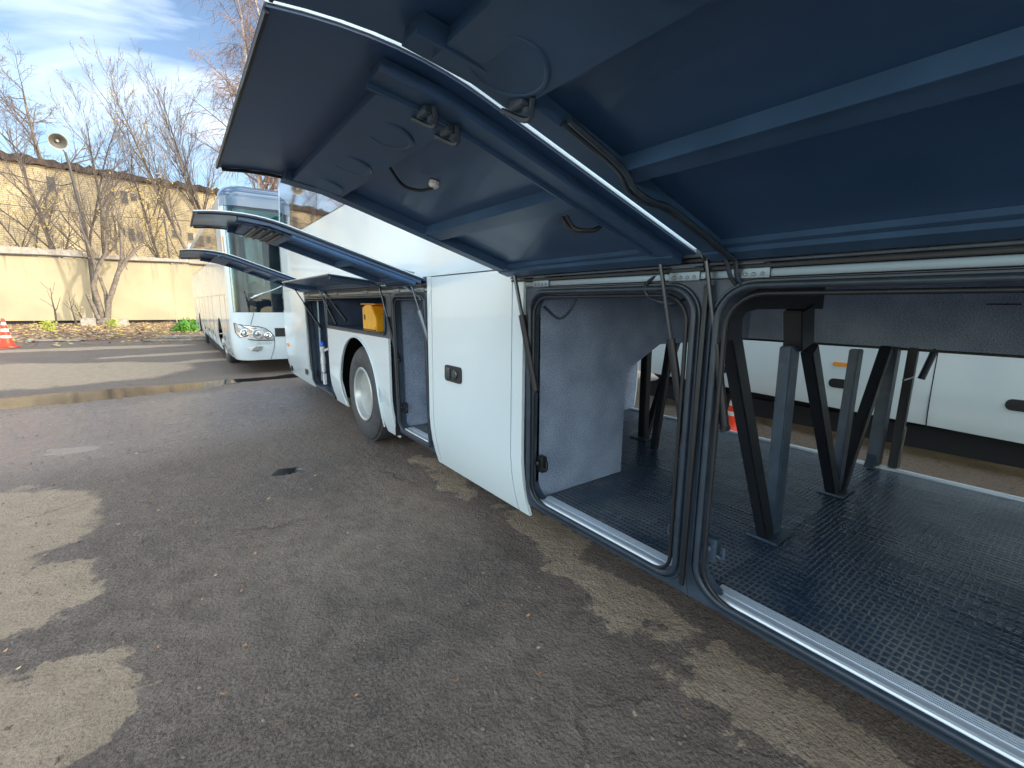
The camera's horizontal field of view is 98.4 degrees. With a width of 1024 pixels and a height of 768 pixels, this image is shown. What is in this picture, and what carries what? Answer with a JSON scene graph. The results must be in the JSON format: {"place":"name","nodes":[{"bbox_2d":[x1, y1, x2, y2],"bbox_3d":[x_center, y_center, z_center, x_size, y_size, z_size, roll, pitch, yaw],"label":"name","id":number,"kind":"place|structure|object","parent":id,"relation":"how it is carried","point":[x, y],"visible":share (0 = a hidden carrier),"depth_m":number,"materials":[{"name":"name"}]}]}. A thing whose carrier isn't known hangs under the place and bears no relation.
{"place":"outdoors","nodes":[
{"label":"outdoors","id":0,"kind":"place"},
{"bbox_2d":[0,171,71,185],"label":"cable","id":1,"kind":"object","parent":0,"point":[36,180],"visible":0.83,"depth_m":28.00,"materials":[{"name":"metal"}]},
{"bbox_2d":[0,203,185,220],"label":"cable","id":2,"kind":"object","parent":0,"point":[92,215],"visible":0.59,"depth_m":29.52,"materials":[{"name":"metal"}]},
{"bbox_2d":[0,0,277,190],"label":"sky","id":3,"kind":"structure","parent":0,"point":[41,30],"materials":[{"name":"blue"}]},
{"bbox_2d":[188,182,214,209],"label":"sapling","id":4,"kind":"object","parent":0,"point":[209,197],"visible":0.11,"depth_m":33.46,"materials":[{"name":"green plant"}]},
{"bbox_2d":[155,0,277,189],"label":"birch tree","id":5,"kind":"object","parent":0,"point":[260,182],"visible":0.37,"depth_m":34.08,"materials":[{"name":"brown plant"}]},
{"bbox_2d":[208,0,270,188],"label":"bare tree","id":6,"kind":"object","parent":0,"point":[239,82],"visible":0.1,"depth_m":34.90,"materials":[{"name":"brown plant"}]},
{"bbox_2d":[202,0,277,190],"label":"birch tree","id":7,"kind":"object","parent":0,"point":[258,10],"visible":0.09,"depth_m":34.10,"materials":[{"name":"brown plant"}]},
{"bbox_2d":[188,186,311,362],"bbox_3d":[-8.098,-3.004,14.008,2.782,3.782,12.030,-7,13,-38],"label":"coach","id":8,"kind":"object","parent":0,"point":[243,312],"visible":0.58,"depth_m":9.23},
{"bbox_2d":[191,247,195,274],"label":"side window","id":9,"kind":"structure","parent":8,"relation":"in","point":[192,260],"depth_m":15.73,"materials":[{"name":"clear glass"}]},
{"bbox_2d":[193,241,199,271],"bbox_3d":[-10.239,-4.112,14.341,0.024,0.865,1.834,-7,13,-38],"label":"side window","id":10,"kind":"structure","parent":8,"relation":"in","point":[195,246],"depth_m":14.26,"materials":[{"name":"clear glass"}]},
{"bbox_2d":[197,233,204,268],"bbox_3d":[-9.096,-3.846,12.911,0.024,0.865,1.834,-7,13,-38],"label":"side window","id":11,"kind":"structure","parent":8,"relation":"in","point":[199,242],"depth_m":12.82,"materials":[{"name":"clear glass"}]},
{"bbox_2d":[202,228,208,264],"bbox_3d":[-7.953,-3.580,11.481,0.024,0.865,1.834,-7,13,-38],"label":"side window","id":12,"kind":"structure","parent":8,"relation":"in","point":[205,241],"depth_m":11.37,"materials":[{"name":"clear glass"}]},
{"bbox_2d":[208,228,217,250],"bbox_3d":[-6.841,-3.321,10.089,0.024,0.865,1.734,-7,13,-38],"label":"side window","id":13,"kind":"structure","parent":8,"relation":"in","point":[212,238],"depth_m":10.02,"materials":[{"name":"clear glass"}]},
{"bbox_2d":[0,323,1023,767],"bbox_3d":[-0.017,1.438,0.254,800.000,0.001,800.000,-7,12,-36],"label":"ground","id":14,"kind":"structure","parent":0,"point":[64,711],"depth_m":2.13,"materials":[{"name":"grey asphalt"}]},
{"bbox_2d":[0,195,19,246],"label":"sapling","id":15,"kind":"object","parent":14,"relation":"on","point":[17,244],"visible":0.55,"depth_m":27.05,"materials":[{"name":"brown plant"}]},
{"bbox_2d":[0,318,20,347],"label":"traffic cone","id":16,"kind":"object","parent":14,"relation":"on","point":[6,340],"visible":1,"depth_m":13.67,"materials":[{"name":"orange plastic"}]},
{"bbox_2d":[0,173,68,257],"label":"sapling","id":17,"kind":"object","parent":14,"relation":"on","point":[58,235],"visible":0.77,"depth_m":28.84,"materials":[{"name":"brown plant"}]},
{"bbox_2d":[3,172,78,255],"bbox_3d":[-30.877,-8.956,29.312,4.169,9.664,2.660,-7,12,-36],"label":"sapling","id":18,"kind":"object","parent":14,"relation":"on","point":[27,244],"visible":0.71,"depth_m":28.68,"materials":[{"name":"brown plant"}]},
{"bbox_2d":[0,167,82,256],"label":"sapling","id":19,"kind":"object","parent":14,"relation":"on","point":[35,232],"visible":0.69,"depth_m":29.06,"materials":[{"name":"brown plant"}]},
{"bbox_2d":[35,320,56,330],"bbox_3d":[-22.280,-2.771,21.259,0.843,0.589,0.632,0,10,-5],"label":"weed","id":20,"kind":"object","parent":14,"relation":"on","point":[46,323],"visible":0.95,"depth_m":21.21,"materials":[{"name":"yellow plant"}]},
{"bbox_2d":[0,102,96,257],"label":"bare tree","id":21,"kind":"object","parent":14,"relation":"on","point":[23,170],"visible":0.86,"depth_m":30.84,"materials":[{"name":"brown plant"}]},
{"bbox_2d":[41,283,60,326],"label":"dry sapling","id":22,"kind":"object","parent":14,"relation":"on","point":[55,314],"visible":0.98,"depth_m":24.40,"materials":[{"name":"brown plant"}]},
{"bbox_2d":[22,198,84,258],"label":"sapling","id":23,"kind":"object","parent":14,"relation":"on","point":[63,246],"visible":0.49,"depth_m":27.90,"materials":[{"name":"brown plant"}]},
{"bbox_2d":[25,338,83,342],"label":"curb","id":24,"kind":"structure","parent":14,"relation":"on","point":[54,340],"depth_m":15.98,"materials":[{"name":"grey concrete"}]},
{"bbox_2d":[0,32,127,168],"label":"bare tree","id":25,"kind":"object","parent":14,"relation":"on","point":[35,143],"visible":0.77,"depth_m":42.95,"materials":[{"name":"brown plant"}]},
{"bbox_2d":[64,290,77,325],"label":"dry sapling","id":26,"kind":"object","parent":14,"relation":"on","point":[75,321],"visible":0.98,"depth_m":25.57,"materials":[{"name":"brown plant"}]},
{"bbox_2d":[47,133,97,322],"bbox_3d":[-26.899,-9.306,27.239,1.123,11.162,0.822,-7,12,-36],"label":"loudspeaker pole","id":27,"kind":"object","parent":14,"relation":"on","point":[58,141],"visible":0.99,"depth_m":27.01,"materials":[{"name":"metal"}]},
{"bbox_2d":[70,302,82,317],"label":"dry sapling","id":28,"kind":"object","parent":14,"relation":"on","point":[78,311],"visible":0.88,"depth_m":26.05,"materials":[{"name":"brown plant"}]},
{"bbox_2d":[21,66,139,253],"bbox_3d":[-28.965,-12.288,30.077,6.439,16.039,4.695,-7,12,-36],"label":"bare tree","id":29,"kind":"object","parent":14,"relation":"on","point":[89,146],"visible":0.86,"depth_m":29.93,"materials":[{"name":"brown plant"}]},
{"bbox_2d":[80,318,96,325],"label":"concrete block","id":30,"kind":"structure","parent":14,"relation":"on","point":[87,321],"depth_m":25.95,"materials":[{"name":"white concrete"}]},
{"bbox_2d":[0,246,195,324],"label":"concrete wall","id":31,"kind":"structure","parent":14,"relation":"on","point":[147,288],"depth_m":28.27,"materials":[{"name":"concrete"}]},
{"bbox_2d":[40,78,170,246],"bbox_3d":[-30.371,-14.148,33.611,8.043,18.409,7.074,-7,12,-36],"label":"bare tree","id":32,"kind":"object","parent":14,"relation":"on","point":[112,186],"visible":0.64,"depth_m":32.72,"materials":[{"name":"brown plant"}]},
{"bbox_2d":[0,150,218,264],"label":"brick building","id":33,"kind":"structure","parent":14,"relation":"on","point":[189,233],"depth_m":35.55,"materials":[{"name":"beige brick"}]},
{"bbox_2d":[47,176,56,193],"bbox_3d":[-35.558,-15.358,34.097,0.110,1.210,0.570,10,14,42],"label":"window","id":34,"kind":"structure","parent":33,"relation":"in","point":[48,181],"depth_m":34.10,"materials":[{"name":"grey"}]},
{"bbox_2d":[120,191,129,204],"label":"window","id":35,"kind":"structure","parent":33,"relation":"in","point":[123,202],"depth_m":37.20,"materials":[{"name":"grey glass"}]},
{"bbox_2d":[128,228,135,241],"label":"window","id":36,"kind":"structure","parent":33,"relation":"in","point":[132,234],"depth_m":37.85,"materials":[{"name":"grey"}]},
{"bbox_2d":[130,193,136,201],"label":"window","id":37,"kind":"structure","parent":33,"relation":"in","point":[132,198],"depth_m":37.61,"materials":[{"name":"grey glass"}]},
{"bbox_2d":[172,230,177,238],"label":"window","id":38,"kind":"structure","parent":33,"relation":"in","point":[174,235],"depth_m":39.91,"materials":[{"name":"grey glass"}]},
{"bbox_2d":[188,233,193,240],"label":"window","id":39,"kind":"structure","parent":33,"relation":"in","point":[190,235],"depth_m":40.81,"materials":[{"name":"grey glass"}]},
{"bbox_2d":[0,322,221,346],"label":"leaf litter","id":40,"kind":"object","parent":14,"relation":"on","point":[97,326],"visible":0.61,"depth_m":20.83,"materials":[{"name":"brown"}]},
{"bbox_2d":[63,165,158,324],"bbox_3d":[-24.696,-8.351,27.652,4.468,9.601,2.602,-3,11,-20],"label":"pruned tree","id":41,"kind":"object","parent":14,"relation":"on","point":[101,315],"visible":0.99,"depth_m":27.29,"materials":[{"name":"brown plant"}]},
{"bbox_2d":[104,319,122,327],"bbox_3d":[-22.404,-3.417,24.828,0.880,0.585,0.677,-7,12,-36],"label":"weed","id":42,"kind":"object","parent":14,"relation":"on","point":[111,321],"visible":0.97,"depth_m":24.79,"materials":[{"name":"yellow plant"}]},
{"bbox_2d":[112,319,128,325],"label":"concrete block","id":43,"kind":"structure","parent":14,"relation":"on","point":[124,322],"depth_m":26.87,"materials":[{"name":"white concrete"}]},
{"bbox_2d":[70,34,189,264],"bbox_3d":[-25.905,-13.873,31.193,5.918,18.847,5.371,-7,12,-36],"label":"bare tree","id":44,"kind":"object","parent":14,"relation":"on","point":[153,182],"visible":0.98,"depth_m":30.50,"materials":[{"name":"brown plant"}]},
{"bbox_2d":[100,71,188,257],"bbox_3d":[-27.521,-14.053,33.919,5.765,18.199,6.921,-7,12,-36],"label":"bare tree","id":45,"kind":"object","parent":14,"relation":"on","point":[134,181],"visible":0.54,"depth_m":34.02,"materials":[{"name":"brown plant"}]},
{"bbox_2d":[125,186,177,263],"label":"sapling","id":46,"kind":"object","parent":14,"relation":"on","point":[146,228],"visible":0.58,"depth_m":32.26,"materials":[{"name":"brown plant"}]},
{"bbox_2d":[121,173,182,264],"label":"bare tree","id":47,"kind":"object","parent":14,"relation":"on","point":[161,227],"visible":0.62,"depth_m":31.33,"materials":[{"name":"brown plant"}]},
{"bbox_2d":[145,188,182,263],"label":"sapling","id":48,"kind":"object","parent":14,"relation":"on","point":[164,227],"visible":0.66,"depth_m":32.33,"materials":[{"name":"brown plant"}]},
{"bbox_2d":[158,215,174,294],"bbox_3d":[-24.594,-8.235,31.837,0.704,7.501,0.100,-7,12,-36],"label":"post","id":49,"kind":"object","parent":14,"relation":"on","point":[164,217],"visible":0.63,"depth_m":31.37,"materials":[{"name":"metal"}]},
{"bbox_2d":[121,39,216,210],"bbox_3d":[-25.308,-14.711,33.953,5.862,19.555,5.633,-4,11,-26],"label":"bare tree","id":50,"kind":"object","parent":14,"relation":"on","point":[189,200],"visible":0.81,"depth_m":33.02,"materials":[{"name":"brown plant"}]},
{"bbox_2d":[145,338,204,341],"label":"concrete block","id":51,"kind":"structure","parent":14,"relation":"on","point":[161,340],"depth_m":16.82,"materials":[{"name":"grey concrete"}]},
{"bbox_2d":[134,65,220,212],"bbox_3d":[-24.768,-14.010,33.888,5.174,18.224,4.392,-7,12,-36],"label":"bare tree","id":52,"kind":"object","parent":14,"relation":"on","point":[183,161],"visible":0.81,"depth_m":33.45,"materials":[{"name":"brown plant"}]},
{"bbox_2d":[166,316,198,331],"bbox_3d":[-16.210,-2.957,22.056,1.598,0.835,1.288,-3,11,-18],"label":"green bush","id":53,"kind":"object","parent":14,"relation":"on","point":[183,325],"visible":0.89,"depth_m":21.83,"materials":[{"name":"green plant"}]},
{"bbox_2d":[161,334,203,338],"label":"concrete block","id":54,"kind":"structure","parent":14,"relation":"on","point":[183,336],"depth_m":18.25,"materials":[{"name":"grey concrete"}]},
{"bbox_2d":[2,403,687,715],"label":"fallen leaves","id":55,"kind":"object","parent":14,"relation":"on","point":[538,672],"visible":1,"depth_m":2.11,"materials":[{"name":"brown plant"}]},
{"bbox_2d":[179,0,1023,767],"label":"coach","id":56,"kind":"object","parent":14,"relation":"on","point":[537,228],"visible":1,"depth_m":1.50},
{"bbox_2d":[179,249,317,291],"bbox_3d":[-3.162,-1.338,5.354,1.367,0.394,1.114,-7,12,-36],"label":"luggage door","id":57,"kind":"structure","parent":56,"relation":"in","point":[225,259],"depth_m":5.13,"materials":[{"name":"white paint"}]},
{"bbox_2d":[278,178,311,308],"bbox_3d":[-2.888,-2.447,8.088,2.500,2.140,0.460,-7,12,-36],"label":"end window","id":58,"kind":"structure","parent":56,"relation":"in","point":[278,178],"depth_m":7.36,"materials":[{"name":"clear glass"}]},
{"bbox_2d":[279,179,316,229],"bbox_3d":[-3.025,-2.677,6.173,0.062,1.065,2.308,-7,12,-36],"label":"side window","id":59,"kind":"structure","parent":56,"relation":"in","point":[298,206],"depth_m":6.12,"materials":[{"name":"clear glass"}]},
{"bbox_2d":[190,210,422,286],"bbox_3d":[-1.388,-0.886,3.062,1.335,0.388,0.740,-7,12,-36],"label":"luggage door","id":60,"kind":"structure","parent":56,"relation":"in","point":[270,231],"depth_m":2.88,"materials":[{"name":"white paint"}]},
{"bbox_2d":[317,193,344,219],"bbox_3d":[-1.773,-2.372,4.534,0.062,1.065,1.838,-7,12,-36],"label":"side window","id":61,"kind":"structure","parent":56,"relation":"in","point":[325,205],"depth_m":5.02,"materials":[{"name":"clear glass"}]},
{"bbox_2d":[282,273,381,290],"bbox_3d":[-1.867,-1.001,4.430,0.458,0.092,1.940,-7,12,-36],"label":"luggage door","id":62,"kind":"structure","parent":56,"relation":"in","point":[324,282],"depth_m":4.26,"materials":[{"name":"white paint"}]},
{"bbox_2d":[361,303,383,331],"bbox_3d":[-1.322,-0.656,4.348,0.192,0.267,0.415,-7,12,-36],"label":"wheel chock","id":63,"kind":"object","parent":56,"relation":"in","point":[373,319],"visible":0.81,"depth_m":4.24,"materials":[{"name":"yellow plastic"}]},
{"bbox_2d":[215,0,696,276],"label":"luggage door","id":64,"kind":"structure","parent":56,"relation":"in","point":[336,109],"depth_m":1.25,"materials":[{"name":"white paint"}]},
{"bbox_2d":[431,271,518,508],"bbox_3d":[-0.257,-0.001,2.905,0.091,1.405,0.953,-7,12,-36],"label":"closed door","id":65,"kind":"structure","parent":56,"relation":"in","point":[472,312],"depth_m":2.79,"materials":[{"name":"white paint"}]},
{"bbox_2d":[268,0,1023,261],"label":"luggage door","id":66,"kind":"structure","parent":56,"relation":"in","point":[747,129],"depth_m":0.77,"materials":[{"name":"white paint"}]},
{"bbox_2d":[728,399,736,431],"bbox_3d":[2.693,0.285,5.353,0.334,0.560,0.334,-7,12,-36],"label":"traffic cone","id":67,"kind":"object","parent":14,"relation":"on","point":[732,422],"visible":0.14,"depth_m":5.31,"materials":[{"name":"orange plastic"}]},
{"bbox_2d":[638,340,1023,468],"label":"coach","id":68,"kind":"object","parent":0,"point":[967,406],"visible":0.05,"depth_m":4.23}
]}

